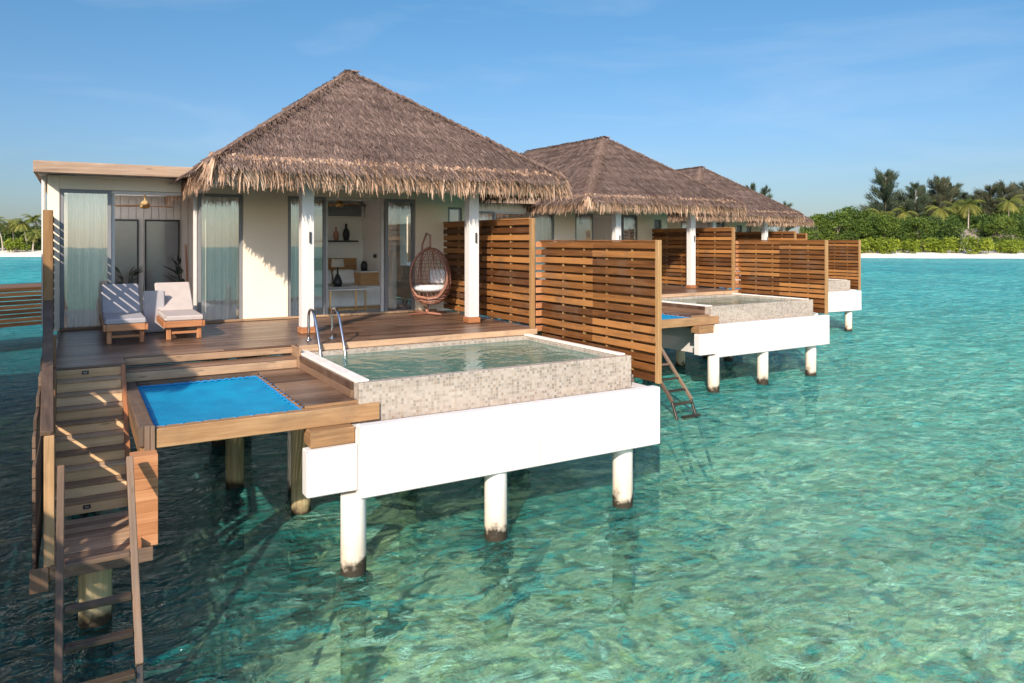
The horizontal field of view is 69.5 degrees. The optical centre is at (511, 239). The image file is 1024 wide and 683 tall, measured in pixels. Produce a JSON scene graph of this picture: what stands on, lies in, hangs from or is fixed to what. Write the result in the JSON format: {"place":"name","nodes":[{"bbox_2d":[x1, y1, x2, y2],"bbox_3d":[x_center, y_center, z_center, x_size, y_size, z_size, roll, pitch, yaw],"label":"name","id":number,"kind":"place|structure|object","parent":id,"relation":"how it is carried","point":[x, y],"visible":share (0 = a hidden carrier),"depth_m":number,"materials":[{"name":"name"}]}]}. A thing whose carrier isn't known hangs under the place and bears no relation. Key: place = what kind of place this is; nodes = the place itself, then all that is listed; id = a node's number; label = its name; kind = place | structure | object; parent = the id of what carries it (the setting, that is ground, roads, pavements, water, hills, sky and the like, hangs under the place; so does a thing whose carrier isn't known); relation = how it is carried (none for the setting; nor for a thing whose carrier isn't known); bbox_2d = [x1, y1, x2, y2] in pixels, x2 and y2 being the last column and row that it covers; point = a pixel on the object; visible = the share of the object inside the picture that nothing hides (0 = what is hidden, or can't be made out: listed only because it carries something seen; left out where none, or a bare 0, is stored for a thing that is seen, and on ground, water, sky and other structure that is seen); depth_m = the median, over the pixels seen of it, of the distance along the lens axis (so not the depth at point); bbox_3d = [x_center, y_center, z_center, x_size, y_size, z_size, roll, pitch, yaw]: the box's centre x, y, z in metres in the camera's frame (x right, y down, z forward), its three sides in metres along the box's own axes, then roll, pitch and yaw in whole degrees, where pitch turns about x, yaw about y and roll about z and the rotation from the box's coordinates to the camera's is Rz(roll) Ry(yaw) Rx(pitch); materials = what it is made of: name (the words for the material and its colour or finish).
{"place":"outdoors","nodes":[
{"label":"outdoors","id":0,"kind":"place"},
{"bbox_2d":[0,248,40,256],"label":"beach ground","id":1,"kind":"structure","parent":0,"point":[24,253],"depth_m":173.58,"materials":[{"name":"white sand"}]},
{"bbox_2d":[0,217,7,250],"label":"coconut palm","id":2,"kind":"object","parent":1,"relation":"on","point":[3,226],"visible":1,"depth_m":175.81,"materials":[{"name":"green plant"}]},
{"bbox_2d":[0,228,19,249],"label":"leafy tree","id":3,"kind":"object","parent":1,"relation":"on","point":[5,236],"visible":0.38,"depth_m":182.24,"materials":[{"name":"green plant"}]},
{"bbox_2d":[0,218,23,250],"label":"coconut palm","id":4,"kind":"object","parent":1,"relation":"on","point":[9,228],"visible":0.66,"depth_m":179.48,"materials":[{"name":"green plant"}]},
{"bbox_2d":[3,237,30,251],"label":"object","id":5,"kind":"object","parent":1,"relation":"on","point":[19,244],"visible":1,"depth_m":175.73,"materials":[{"name":"green plant"}]},
{"bbox_2d":[8,218,32,247],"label":"coconut palm","id":6,"kind":"object","parent":1,"relation":"on","point":[23,225],"visible":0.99,"depth_m":176.90,"materials":[{"name":"green plant"}]},
{"bbox_2d":[15,225,40,249],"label":"leafy tree","id":7,"kind":"object","parent":1,"relation":"on","point":[21,233],"visible":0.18,"depth_m":183.22,"materials":[{"name":"green plant"}]},
{"bbox_2d":[20,229,40,250],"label":"coconut palm","id":8,"kind":"object","parent":1,"relation":"on","point":[36,235],"visible":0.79,"depth_m":171.28,"materials":[{"name":"green plant"}]},
{"bbox_2d":[21,214,40,245],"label":"coconut palm","id":9,"kind":"object","parent":1,"relation":"on","point":[34,218],"visible":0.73,"depth_m":183.42,"materials":[{"name":"green plant"}]},
{"bbox_2d":[23,225,40,250],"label":"leafy tree","id":10,"kind":"object","parent":1,"relation":"on","point":[38,247],"visible":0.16,"depth_m":182.41,"materials":[{"name":"green plant"}]},
{"bbox_2d":[0,257,1023,682],"bbox_3d":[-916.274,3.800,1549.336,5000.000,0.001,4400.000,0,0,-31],"label":"sea water","id":11,"kind":"structure","parent":0,"point":[932,345],"depth_m":10.89,"materials":[{"name":"teal liquid"}]},
{"bbox_2d":[0,283,40,327],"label":"fence","id":12,"kind":"object","parent":11,"relation":"in","point":[20,288],"depth_m":24.92,"materials":[{"name":"brown wood"}]},
{"bbox_2d":[0,405,1023,682],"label":"seabed","id":13,"kind":"structure","parent":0,"point":[834,637],"depth_m":11.83,"materials":[{"name":"sand"}]},
{"bbox_2d":[53,311,536,671],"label":"sun deck","id":14,"kind":"structure","parent":13,"relation":"on","point":[329,412],"depth_m":10.35,"materials":[{"name":"brown wood"}]},
{"bbox_2d":[29,210,55,594],"bbox_3d":[-6.152,1.395,9.823,0.195,3.650,7.204,0,0,-31],"label":"privacy fence","id":15,"kind":"object","parent":14,"relation":"attached to","point":[44,465],"visible":1,"depth_m":7.31,"materials":[{"name":"brown wood"}]},
{"bbox_2d":[49,364,152,682],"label":"wooden stairs","id":16,"kind":"structure","parent":14,"relation":"attached to","point":[95,535],"depth_m":8.32,"materials":[{"name":"brown wood"}]},
{"bbox_2d":[54,456,143,682],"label":"swim ladder","id":17,"kind":"object","parent":16,"relation":"attached to","point":[134,596],"visible":1,"depth_m":6.21,"materials":[{"name":"brown wood"}]},
{"bbox_2d":[99,283,147,343],"bbox_3d":[-6.453,1.182,12.228,0.620,0.832,1.980,0,0,-31],"label":"sun lounger","id":18,"kind":"object","parent":14,"relation":"on","point":[121,308],"visible":1,"depth_m":12.34,"materials":[{"name":"white fabric"}]},
{"bbox_2d":[143,290,164,332],"bbox_3d":[-6.192,1.238,12.768,0.340,0.723,0.180,0,0,-31],"label":"side table","id":19,"kind":"object","parent":14,"relation":"on","point":[153,301],"visible":0.89,"depth_m":12.71,"materials":[{"name":"grey"}]},
{"bbox_2d":[154,282,204,339],"bbox_3d":[-5.761,1.182,12.707,0.620,0.832,1.980,0,0,-31],"label":"sun lounger","id":20,"kind":"object","parent":14,"relation":"on","point":[177,310],"visible":0.92,"depth_m":12.55,"materials":[{"name":"white fabric"}]},
{"bbox_2d":[138,376,302,425],"bbox_3d":[-3.691,1.982,9.119,1.618,0.117,2.543,0,0,-31],"label":"hammock net","id":21,"kind":"object","parent":14,"relation":"attached to","point":[182,402],"visible":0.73,"depth_m":9.24,"materials":[{"name":"blue fabric"}]},
{"bbox_2d":[306,308,321,356],"bbox_3d":[-3.066,1.640,11.471,0.100,1.122,0.790,0,0,-31],"label":"pool handrail","id":22,"kind":"object","parent":14,"relation":"attached to","point":[316,328],"visible":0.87,"depth_m":11.47,"materials":[{"name":"silver metal"}]},
{"bbox_2d":[329,307,346,354],"bbox_3d":[-2.739,1.640,11.664,0.100,1.122,0.790,0,0,-31],"label":"pool handrail","id":23,"kind":"object","parent":14,"relation":"attached to","point":[340,327],"visible":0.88,"depth_m":11.63,"materials":[{"name":"silver metal"}]},
{"bbox_2d":[409,233,450,314],"bbox_3d":[-1.741,0.714,15.773,0.895,1.745,0.811,0,0,6],"label":"hanging chair","id":24,"kind":"object","parent":14,"relation":"on","point":[437,279],"visible":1,"depth_m":15.66,"materials":[{"name":"brown wicker"}]},
{"bbox_2d":[443,218,534,327],"bbox_3d":[-0.547,0.606,15.134,0.135,2.028,3.770,0,0,-31],"label":"privacy fence","id":25,"kind":"object","parent":14,"relation":"on","point":[506,269],"visible":0.87,"depth_m":14.55,"materials":[{"name":"brown wood"}]},
{"bbox_2d":[33,69,573,493],"bbox_3d":[-5.615,1.077,17.420,9.278,9.446,12.290,0,0,-31],"label":"overwater villa","id":26,"kind":"object","parent":13,"relation":"on","point":[248,222],"visible":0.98,"depth_m":14.36,"materials":[{"name":"brown plant"}]},
{"bbox_2d":[60,189,110,327],"bbox_3d":[-7.628,0.351,13.218,0.795,2.497,0.080,0,0,-31],"label":"sliding door","id":27,"kind":"structure","parent":26,"relation":"in","point":[62,191],"depth_m":13.01,"materials":[{"name":"grey metal"}]},
{"bbox_2d":[115,265,143,283],"bbox_3d":[-8.164,1.055,15.602,0.720,1.090,0.704,0,0,-31],"label":"potted plant","id":28,"kind":"object","parent":26,"relation":"on","point":[134,272],"visible":0.32,"depth_m":15.60,"materials":[{"name":"green plant"}]},
{"bbox_2d":[115,195,172,208],"bbox_3d":[-7.437,-0.800,14.972,1.090,0.320,0.946,0,0,-31],"label":"ceiling fan","id":29,"kind":"object","parent":26,"relation":"hanging from","point":[144,204],"visible":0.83,"depth_m":15.05,"materials":[{"name":"gold metal"}]},
{"bbox_2d":[161,255,184,281],"bbox_3d":[-7.297,0.957,15.858,0.592,1.286,0.646,0,0,38],"label":"potted plant","id":30,"kind":"object","parent":26,"relation":"on","point":[178,270],"visible":0.34,"depth_m":15.92,"materials":[{"name":"green plant"}]},
{"bbox_2d":[184,244,187,281],"bbox_3d":[-7.290,0.850,16.560,0.180,1.504,0.041,0,0,38],"label":"wooden oar","id":31,"kind":"object","parent":26,"relation":"attached to","point":[186,265],"visible":0.57,"depth_m":16.56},
{"bbox_2d":[198,193,242,320],"bbox_3d":[-5.679,0.351,14.371,0.815,2.497,0.080,0,0,-31],"label":"sliding door","id":32,"kind":"structure","parent":26,"relation":"in","point":[240,196],"depth_m":14.52,"materials":[{"name":"grey metal"}]},
{"bbox_2d":[288,196,325,315],"bbox_3d":[-4.232,0.351,15.226,0.785,2.497,0.080,0,0,-31],"label":"sliding door","id":33,"kind":"structure","parent":26,"relation":"in","point":[323,199],"depth_m":15.36,"materials":[{"name":"grey metal"}]},
{"bbox_2d":[314,200,365,206],"bbox_3d":[-3.916,-0.850,16.738,1.062,0.220,1.062,0,0,-1],"label":"ceiling fan","id":34,"kind":"object","parent":26,"relation":"hanging from","point":[338,203],"visible":0.68,"depth_m":16.66,"materials":[{"name":"brown wood"}]},
{"bbox_2d":[294,308,388,315],"bbox_3d":[-4.268,1.603,16.646,2.800,0.015,1.800,0,0,-31],"label":"floor rug","id":35,"kind":"object","parent":26,"relation":"on","point":[353,311],"depth_m":16.48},
{"bbox_2d":[314,258,379,310],"bbox_3d":[-4.249,1.025,17.627,1.930,1.150,1.570,0,0,-31],"label":"bed","id":36,"kind":"object","parent":35,"relation":"on","point":[344,299],"visible":0.41,"depth_m":17.30,"materials":[{"name":"white fabric"}]},
{"bbox_2d":[353,270,378,284],"bbox_3d":[-3.663,1.155,18.136,0.477,0.810,0.990,0,0,-31],"label":"desk","id":37,"kind":"object","parent":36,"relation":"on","point":[369,277],"visible":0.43,"depth_m":17.75,"materials":[{"name":"wood"}]},
{"bbox_2d":[328,287,368,312],"bbox_3d":[-3.716,1.340,16.478,0.940,0.520,0.450,0,0,-31],"label":"side table","id":38,"kind":"object","parent":35,"relation":"on","point":[343,289],"visible":0.92,"depth_m":16.42,"materials":[{"name":"brown wood"}]},
{"bbox_2d":[331,259,343,286],"bbox_3d":[-4.033,0.757,17.075,0.300,0.645,0.300,0,0,-31],"label":"table lamp","id":39,"kind":"object","parent":38,"relation":"on","point":[337,281],"visible":1,"depth_m":16.99,"materials":[{"name":"black ceramic"}]},
{"bbox_2d":[343,224,349,239],"bbox_3d":[-4.183,-0.202,18.624,0.170,0.420,0.170,0,0,-31],"label":"bottle vase","id":40,"kind":"object","parent":26,"relation":"on","point":[346,234],"visible":1,"depth_m":18.57,"materials":[{"name":"black ceramic"}]},
{"bbox_2d":[371,221,379,284],"bbox_3d":[-3.325,0.575,17.987,0.108,2.050,0.850,0,0,-31],"label":"door","id":41,"kind":"structure","parent":26,"relation":"in","point":[375,226],"depth_m":18.06,"materials":[{"name":"paint"}]},
{"bbox_2d":[384,199,414,310],"bbox_3d":[-2.477,0.351,16.264,0.695,2.497,0.080,0,0,-31],"label":"sliding door","id":42,"kind":"structure","parent":26,"relation":"in","point":[386,201],"depth_m":16.10,"materials":[{"name":"grey metal"}]},
{"bbox_2d":[448,207,461,221],"bbox_3d":[-1.330,-0.300,16.943,0.360,0.900,0.080,0,0,-31],"label":"window","id":43,"kind":"structure","parent":26,"relation":"in","point":[459,209],"depth_m":16.96,"materials":[{"name":"grey glass"}]},
{"bbox_2d":[281,333,659,682],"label":"plunge pool","id":44,"kind":"structure","parent":13,"relation":"on","point":[493,411],"depth_m":9.47,"materials":[{"name":"stone"}]},
{"bbox_2d":[536,240,661,383],"bbox_3d":[1.343,1.054,12.193,0.211,2.108,3.222,0,0,-31],"label":"privacy fence","id":45,"kind":"object","parent":44,"relation":"attached to","point":[605,294],"visible":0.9,"depth_m":11.89,"materials":[{"name":"brown wood"}]},
{"bbox_2d":[402,136,746,322],"bbox_3d":[1.001,1.077,27.364,9.278,9.446,12.290,0,0,-32],"label":"overwater villa","id":46,"kind":"object","parent":13,"relation":"on","point":[616,185],"visible":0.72,"depth_m":24.34,"materials":[{"name":"plant"}]},
{"bbox_2d":[408,215,410,261],"bbox_3d":[-2.737,-0.050,25.125,0.015,1.700,3.900,0,0,-32],"label":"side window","id":47,"kind":"structure","parent":46,"relation":"in","point":[409,218],"depth_m":26.64,"materials":[{"name":"glass"}]},
{"bbox_2d":[532,213,553,241],"bbox_3d":[1.024,0.351,24.315,0.815,2.497,0.080,0,0,-32],"label":"sliding door","id":48,"kind":"structure","parent":46,"relation":"in","point":[533,216],"depth_m":24.46,"materials":[{"name":"grey metal"}]},
{"bbox_2d":[575,214,592,239],"bbox_3d":[2.445,0.351,25.210,0.785,2.497,0.080,0,0,-32],"label":"sliding door","id":49,"kind":"structure","parent":46,"relation":"in","point":[591,215],"depth_m":25.34,"materials":[{"name":"grey metal"}]},
{"bbox_2d":[593,228,606,239],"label":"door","id":50,"kind":"structure","parent":46,"relation":"in","point":[598,233],"depth_m":27.95,"materials":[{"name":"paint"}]},
{"bbox_2d":[621,215,636,239],"bbox_3d":[4.172,0.351,26.297,0.695,2.497,0.080,0,0,-32],"label":"sliding door","id":51,"kind":"structure","parent":46,"relation":"in","point":[631,221],"depth_m":26.31,"materials":[{"name":"grey metal"}]},
{"bbox_2d":[488,285,737,408],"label":"sun deck","id":52,"kind":"structure","parent":13,"relation":"on","point":[698,320],"depth_m":19.34,"materials":[{"name":"orange wood"}]},
{"bbox_2d":[519,277,545,332],"bbox_3d":[0.677,1.395,19.755,0.195,3.650,7.204,0,0,-33],"label":"privacy fence","id":53,"kind":"object","parent":52,"relation":"attached to","point":[535,304],"visible":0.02,"depth_m":19.66,"materials":[{"name":"brown wood"}]},
{"bbox_2d":[662,314,687,318],"bbox_3d":[3.157,1.982,19.119,1.618,0.117,2.544,0,0,-32],"label":"hammock net","id":54,"kind":"object","parent":52,"relation":"attached to","point":[668,316],"visible":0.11,"depth_m":18.86,"materials":[{"name":"blue fabric"}]},
{"bbox_2d":[660,348,713,469],"bbox_3d":[3.474,3.464,16.181,0.625,2.764,1.933,0,0,-32],"label":"swim ladder","id":55,"kind":"object","parent":52,"relation":"attached to","point":[683,388],"visible":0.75,"depth_m":15.88,"materials":[{"name":"brown wood"}]},
{"bbox_2d":[652,227,734,289],"bbox_3d":[6.131,0.606,25.220,0.135,2.028,3.770,0,0,-32],"label":"privacy fence","id":56,"kind":"object","parent":52,"relation":"on","point":[715,257],"visible":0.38,"depth_m":24.73,"materials":[{"name":"brown wood"}]},
{"bbox_2d":[668,272,740,292],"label":"sun deck","id":57,"kind":"structure","parent":13,"relation":"on","point":[735,282],"depth_m":31.11,"materials":[{"name":"orange wood"}]},
{"bbox_2d":[735,231,796,270],"bbox_3d":[12.141,0.606,35.454,0.135,2.028,3.770,0,0,-28],"label":"privacy fence","id":58,"kind":"object","parent":57,"relation":"on","point":[782,235],"visible":0.2,"depth_m":35.57,"materials":[{"name":"brown wood"}]},
{"bbox_2d":[828,240,860,289],"bbox_3d":[13.875,1.054,32.418,0.211,2.108,3.222,0,0,-28],"label":"privacy fence","id":59,"kind":"object","parent":57,"relation":"attached to","point":[844,259],"visible":0.34,"depth_m":31.61,"materials":[{"name":"brown wood"}]},
{"bbox_2d":[624,166,805,271],"bbox_3d":[7.200,1.077,38.002,9.278,9.446,12.290,0,0,-28],"label":"overwater villa","id":60,"kind":"object","parent":13,"relation":"on","point":[763,209],"visible":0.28,"depth_m":34.80,"materials":[{"name":"plant"}]},
{"bbox_2d":[662,293,828,446],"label":"plunge pool","id":61,"kind":"structure","parent":13,"relation":"on","point":[761,326],"depth_m":19.55,"materials":[{"name":"white paint"}]},
{"bbox_2d":[736,240,827,313],"bbox_3d":[8.103,1.054,22.332,0.211,2.108,3.222,0,0,-32],"label":"privacy fence","id":62,"kind":"object","parent":61,"relation":"attached to","point":[791,268],"visible":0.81,"depth_m":22.16,"materials":[{"name":"brown wood"}]},
{"bbox_2d":[746,215,813,231],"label":"overwater villa","id":63,"kind":"object","parent":13,"relation":"on","point":[751,227],"visible":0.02,"depth_m":44.79,"materials":[{"name":"plant"}]},
{"bbox_2d":[735,279,860,331],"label":"plunge pool","id":64,"kind":"structure","parent":13,"relation":"on","point":[842,297],"depth_m":30.50,"materials":[{"name":"white paint"}]},
{"bbox_2d":[0,0,1023,232],"label":"sky","id":65,"kind":"structure","parent":0,"point":[802,100],"materials":[{"name":"blue"}]},
{"bbox_2d":[861,249,1023,258],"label":"beach ground","id":66,"kind":"structure","parent":0,"point":[982,254],"depth_m":158.52,"materials":[{"name":"white sand"}]},
{"bbox_2d":[760,185,773,230],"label":"casuarina tree","id":67,"kind":"object","parent":66,"relation":"on","point":[763,190],"visible":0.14,"depth_m":199.83,"materials":[{"name":"green plant"}]},
{"bbox_2d":[798,213,834,239],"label":"leafy tree","id":68,"kind":"object","parent":66,"relation":"on","point":[822,222],"visible":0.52,"depth_m":174.18,"materials":[{"name":"green plant"}]},
{"bbox_2d":[817,210,859,239],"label":"leafy tree","id":69,"kind":"object","parent":66,"relation":"on","point":[836,218],"visible":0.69,"depth_m":172.25,"materials":[{"name":"green plant"}]},
{"bbox_2d":[836,208,863,239],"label":"leafy tree","id":70,"kind":"object","parent":66,"relation":"on","point":[837,210],"visible":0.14,"depth_m":181.98,"materials":[{"name":"green plant"}]},
{"bbox_2d":[842,208,886,246],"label":"leafy tree","id":71,"kind":"object","parent":66,"relation":"on","point":[861,218],"visible":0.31,"depth_m":179.49,"materials":[{"name":"green plant"}]},
{"bbox_2d":[858,237,874,252],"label":"beach bush","id":72,"kind":"object","parent":66,"relation":"on","point":[865,244],"visible":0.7,"depth_m":164.99,"materials":[{"name":"green plant"}]},
{"bbox_2d":[856,212,909,250],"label":"leafy tree","id":73,"kind":"object","parent":66,"relation":"on","point":[883,225],"visible":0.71,"depth_m":170.30,"materials":[{"name":"green plant"}]},
{"bbox_2d":[868,236,901,253],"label":"beach bush","id":74,"kind":"object","parent":66,"relation":"on","point":[889,246],"visible":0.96,"depth_m":163.35,"materials":[{"name":"green plant"}]},
{"bbox_2d":[855,167,915,236],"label":"casuarina tree","id":75,"kind":"object","parent":66,"relation":"on","point":[885,191],"visible":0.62,"depth_m":190.97,"materials":[{"name":"green plant"}]},
{"bbox_2d":[883,215,913,249],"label":"leafy tree","id":76,"kind":"object","parent":66,"relation":"on","point":[906,219],"visible":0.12,"depth_m":176.87,"materials":[{"name":"green plant"}]},
{"bbox_2d":[891,206,918,249],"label":"coconut palm","id":77,"kind":"object","parent":66,"relation":"on","point":[903,213],"visible":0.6,"depth_m":181.55,"materials":[{"name":"green plant"}]},
{"bbox_2d":[899,238,918,253],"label":"beach bush","id":78,"kind":"object","parent":66,"relation":"on","point":[910,245],"visible":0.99,"depth_m":162.41,"materials":[{"name":"green plant"}]},
{"bbox_2d":[896,180,933,232],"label":"casuarina tree","id":79,"kind":"object","parent":66,"relation":"on","point":[911,206],"visible":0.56,"depth_m":189.46,"materials":[{"name":"green plant"}]},
{"bbox_2d":[895,216,938,250],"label":"leafy tree","id":80,"kind":"object","parent":66,"relation":"on","point":[918,231],"visible":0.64,"depth_m":169.19,"materials":[{"name":"green plant"}]},
{"bbox_2d":[912,237,946,252],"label":"beach bush","id":81,"kind":"object","parent":66,"relation":"on","point":[929,247],"visible":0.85,"depth_m":162.85,"materials":[{"name":"green plant"}]},
{"bbox_2d":[914,216,952,248],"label":"leafy tree","id":82,"kind":"object","parent":66,"relation":"on","point":[939,222],"visible":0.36,"depth_m":171.86,"materials":[{"name":"green plant"}]},
{"bbox_2d":[922,205,954,219],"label":"coconut palm","id":83,"kind":"object","parent":66,"relation":"on","point":[941,211],"visible":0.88,"depth_m":177.60,"materials":[{"name":"green plant"}]},
{"bbox_2d":[923,173,960,234],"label":"casuarina tree","id":84,"kind":"object","parent":66,"relation":"on","point":[938,186],"visible":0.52,"depth_m":191.06,"materials":[{"name":"green plant"}]},
{"bbox_2d":[930,236,962,252],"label":"beach bush","id":85,"kind":"object","parent":66,"relation":"on","point":[948,244],"visible":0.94,"depth_m":162.08,"materials":[{"name":"green plant"}]},
{"bbox_2d":[930,214,969,249],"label":"leafy tree","id":86,"kind":"object","parent":66,"relation":"on","point":[956,225],"visible":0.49,"depth_m":169.98,"materials":[{"name":"green plant"}]},
{"bbox_2d":[941,180,964,210],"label":"casuarina tree","id":87,"kind":"object","parent":66,"relation":"on","point":[958,185],"visible":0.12,"depth_m":195.09,"materials":[{"name":"green plant"}]},
{"bbox_2d":[938,208,967,232],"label":"leafy tree","id":88,"kind":"object","parent":66,"relation":"on","point":[963,220],"visible":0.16,"depth_m":180.75,"materials":[{"name":"green plant"}]},
{"bbox_2d":[940,201,967,217],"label":"coconut palm","id":89,"kind":"object","parent":66,"relation":"on","point":[958,206],"visible":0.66,"depth_m":183.56,"materials":[{"name":"green plant"}]},
{"bbox_2d":[953,198,982,227],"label":"leafy tree","id":90,"kind":"object","parent":66,"relation":"on","point":[973,214],"visible":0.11,"depth_m":192.07,"materials":[{"name":"green plant"}]},
{"bbox_2d":[952,229,984,249],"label":"beach bungalow","id":91,"kind":"object","parent":66,"relation":"on","point":[972,233],"visible":0.06,"depth_m":172.49,"materials":[{"name":"white paint"}]},
{"bbox_2d":[953,199,986,228],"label":"coconut palm","id":92,"kind":"object","parent":66,"relation":"on","point":[969,207],"visible":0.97,"depth_m":175.70,"materials":[{"name":"green plant"}]},
{"bbox_2d":[955,236,994,253],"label":"beach bush","id":93,"kind":"object","parent":66,"relation":"on","point":[973,244],"visible":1,"depth_m":159.85,"materials":[{"name":"green plant"}]},
{"bbox_2d":[965,213,999,230],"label":"leafy tree","id":94,"kind":"object","parent":66,"relation":"on","point":[979,219],"visible":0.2,"depth_m":177.64,"materials":[{"name":"green plant"}]},
{"bbox_2d":[969,182,1006,215],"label":"casuarina tree","id":95,"kind":"object","parent":66,"relation":"on","point":[989,195],"visible":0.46,"depth_m":194.09,"materials":[{"name":"green plant"}]},
{"bbox_2d":[968,215,1022,250],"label":"leafy tree","id":96,"kind":"object","parent":66,"relation":"on","point":[987,230],"visible":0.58,"depth_m":168.28,"materials":[{"name":"green plant"}]},
{"bbox_2d":[980,179,1023,220],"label":"casuarina tree","id":97,"kind":"object","parent":66,"relation":"on","point":[1009,193],"visible":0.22,"depth_m":190.99,"materials":[{"name":"green plant"}]},
{"bbox_2d":[992,203,1023,236],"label":"leafy tree","id":98,"kind":"object","parent":66,"relation":"on","point":[1020,209],"visible":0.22,"depth_m":184.92,"materials":[{"name":"green plant"}]},
{"bbox_2d":[993,239,1023,253],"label":"beach bush","id":99,"kind":"object","parent":66,"relation":"on","point":[1005,246],"visible":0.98,"depth_m":159.86,"materials":[{"name":"green plant"}]},
{"bbox_2d":[993,212,1023,250],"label":"leafy tree","id":100,"kind":"object","parent":66,"relation":"on","point":[1020,225],"visible":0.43,"depth_m":170.43,"materials":[{"name":"green plant"}]},
{"bbox_2d":[993,194,1023,215],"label":"coconut palm","id":101,"kind":"object","parent":66,"relation":"on","point":[1009,203],"visible":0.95,"depth_m":177.61,"materials":[{"name":"green plant"}]},
{"bbox_2d":[1004,181,1023,209],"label":"casuarina tree","id":102,"kind":"object","parent":66,"relation":"on","point":[1020,186],"visible":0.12,"depth_m":194.65,"materials":[{"name":"green plant"}]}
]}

